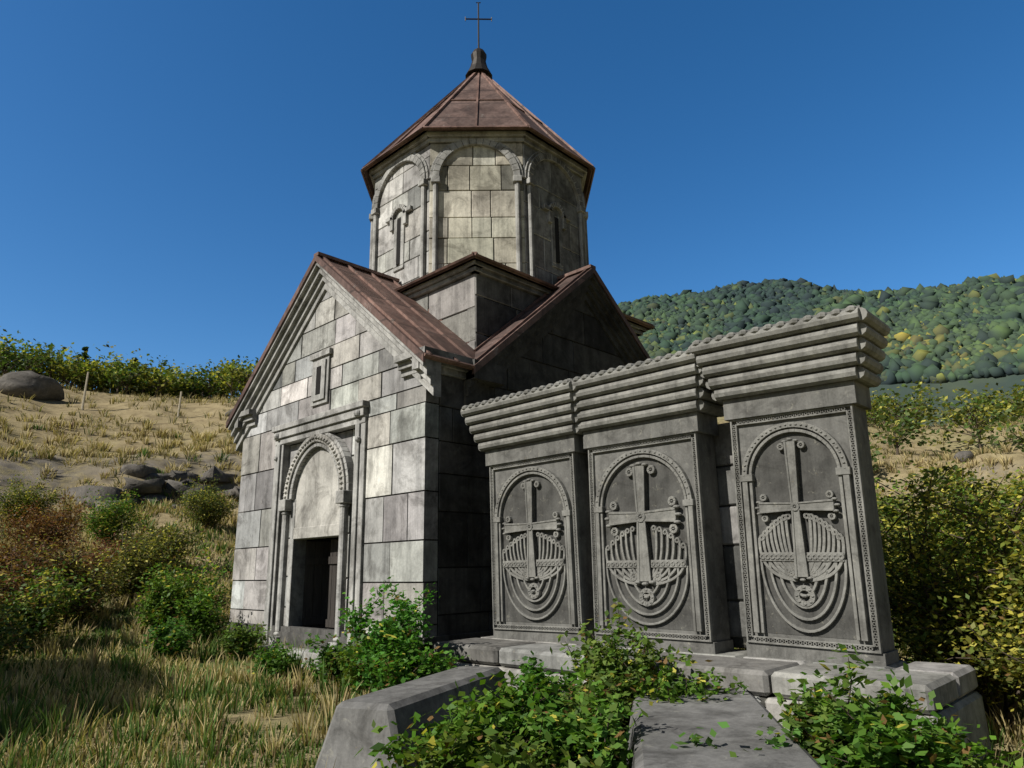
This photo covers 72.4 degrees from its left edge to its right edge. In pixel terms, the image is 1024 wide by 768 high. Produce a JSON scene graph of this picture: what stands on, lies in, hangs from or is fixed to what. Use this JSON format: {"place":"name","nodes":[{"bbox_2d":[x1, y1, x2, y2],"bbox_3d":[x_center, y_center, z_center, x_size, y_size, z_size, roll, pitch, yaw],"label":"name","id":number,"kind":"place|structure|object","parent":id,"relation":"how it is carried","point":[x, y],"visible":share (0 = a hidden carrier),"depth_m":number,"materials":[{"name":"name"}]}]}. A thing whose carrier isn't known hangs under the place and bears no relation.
{"place":"outdoors","nodes":[
{"label":"outdoors","id":0,"kind":"place"},
{"bbox_2d":[0,372,1023,767],"bbox_3d":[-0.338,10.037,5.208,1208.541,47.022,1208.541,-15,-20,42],"label":"dry grass","id":1,"kind":"structure","parent":0,"point":[72,475],"depth_m":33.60,"materials":[{"name":"beige plant"}]},
{"bbox_2d":[81,372,181,417],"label":"wooden posts","id":2,"kind":"object","parent":1,"relation":"on","point":[84,396],"visible":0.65,"depth_m":41.27,"materials":[{"name":"brown wood"}]},
{"bbox_2d":[63,464,239,511],"bbox_3d":[-13.684,4.875,31.256,5.013,2.910,10.862,-15,-20,42],"label":"ledge rock","id":3,"kind":"object","parent":1,"relation":"on","point":[151,487],"visible":0.3,"depth_m":29.58,"materials":[{"name":"grey stone"}]},
{"bbox_2d":[223,262,645,652],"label":"church walls","id":4,"kind":"structure","parent":1,"relation":"on","point":[427,517],"depth_m":11.03,"materials":[{"name":"grey stone"}]},
{"bbox_2d":[258,400,369,669],"bbox_3d":[-3.312,2.520,11.626,2.960,4.080,0.650,-15,-20,42],"label":"door portal","id":5,"kind":"object","parent":4,"relation":"attached to","point":[347,450],"visible":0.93,"depth_m":11.81,"materials":[{"name":"grey stone"}]},
{"bbox_2d":[295,447,339,527],"bbox_3d":[-3.192,1.830,11.951,1.500,1.495,0.265,-15,-20,42],"label":"tympanum","id":6,"kind":"object","parent":5,"relation":"in","point":[316,490],"visible":0.45,"depth_m":11.88,"materials":[{"name":"grey stone"}]},
{"bbox_2d":[302,539,338,628],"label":"church door","id":7,"kind":"structure","parent":5,"relation":"in","point":[320,587],"depth_m":12.16,"materials":[{"name":"black wood"}]},
{"bbox_2d":[315,366,320,394],"bbox_3d":[-3.372,-0.058,12.296,0.150,0.510,0.079,-15,-20,42],"label":"slit window","id":8,"kind":"structure","parent":4,"relation":"in","point":[318,378],"depth_m":12.27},
{"bbox_2d":[226,251,649,427],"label":"gable roof","id":9,"kind":"structure","parent":4,"relation":"on","point":[413,325],"depth_m":12.09,"materials":[{"name":"brown metal"}]},
{"bbox_2d":[369,131,646,348],"bbox_3d":[-0.703,-1.920,15.681,5.220,5.280,5.220,-15,-20,42],"label":"church drum","id":10,"kind":"object","parent":9,"relation":"on","point":[502,197],"visible":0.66,"depth_m":13.89,"materials":[{"name":"stone"}]},
{"bbox_2d":[396,217,559,264],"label":"drum windows","id":11,"kind":"structure","parent":10,"relation":"in","point":[557,243],"depth_m":14.26,"materials":[{"name":"black"}]},
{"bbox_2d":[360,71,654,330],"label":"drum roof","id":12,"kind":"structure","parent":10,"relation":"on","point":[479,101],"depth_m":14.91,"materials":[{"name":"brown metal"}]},
{"bbox_2d":[465,2,491,77],"bbox_3d":[-0.832,-8.596,17.445,0.680,2.231,0.680,-15,-20,42],"label":"roof cross","id":13,"kind":"object","parent":12,"relation":"on","point":[478,58],"visible":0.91,"depth_m":17.12,"materials":[{"name":"metal"}]},
{"bbox_2d":[0,371,973,462],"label":"boulders","id":14,"kind":"object","parent":1,"relation":"on","point":[30,384],"visible":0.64,"depth_m":41.15,"materials":[{"name":"grey stone"}]},
{"bbox_2d":[0,451,1023,767],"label":"bush","id":15,"kind":"object","parent":1,"relation":"on","point":[922,747],"depth_m":7.33,"materials":[{"name":"green plant"}]},
{"bbox_2d":[0,326,1023,530],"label":"shrubs","id":16,"kind":"object","parent":1,"relation":"on","point":[227,370],"depth_m":50.63,"materials":[{"name":"green plant"}]},
{"bbox_2d":[315,666,822,767],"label":"stone slabs","id":17,"kind":"structure","parent":1,"relation":"on","point":[661,727],"depth_m":5.25,"materials":[{"name":"stone"}]},
{"bbox_2d":[434,636,990,759],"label":"stone plinth","id":18,"kind":"structure","parent":1,"relation":"on","point":[953,685],"depth_m":6.03,"materials":[{"name":"grey stone"}]},
{"bbox_2d":[461,379,594,645],"bbox_3d":[0.290,1.806,9.211,2.109,3.375,0.793,-15,-20,41],"label":"khachkar","id":19,"kind":"object","parent":18,"relation":"on","point":[530,442],"visible":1,"depth_m":9.07,"materials":[{"name":"stone"}]},
{"bbox_2d":[560,348,733,653],"bbox_3d":[1.539,1.478,8.102,2.129,3.395,0.792,-15,-20,43],"label":"khachkar","id":20,"kind":"object","parent":18,"relation":"on","point":[648,428],"visible":0.97,"depth_m":7.93,"materials":[{"name":"stone"}]},
{"bbox_2d":[688,305,899,665],"bbox_3d":[2.821,1.117,6.907,1.849,3.435,0.793,-12,-18,42],"label":"khachkar","id":21,"kind":"object","parent":18,"relation":"on","point":[792,395],"visible":1,"depth_m":6.79,"materials":[{"name":"stone"}]},
{"bbox_2d":[0,0,1023,397],"label":"sky","id":22,"kind":"structure","parent":0,"point":[173,173],"materials":[{"name":"blue"}]},
{"bbox_2d":[714,422,746,648],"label":"stone wall","id":23,"kind":"structure","parent":0,"point":[728,515],"depth_m":7.75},
{"bbox_2d":[869,374,1023,425],"bbox_3d":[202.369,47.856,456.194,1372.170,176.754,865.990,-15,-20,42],"label":"mountain","id":24,"kind":"structure","parent":0,"point":[1007,382],"depth_m":220.09,"materials":[{"name":"green plant"}]},
{"bbox_2d":[618,273,1023,384],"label":"forest crowns","id":25,"kind":"object","parent":24,"relation":"on","point":[969,328],"visible":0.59,"depth_m":309.23,"materials":[{"name":"green plant"}]}
]}

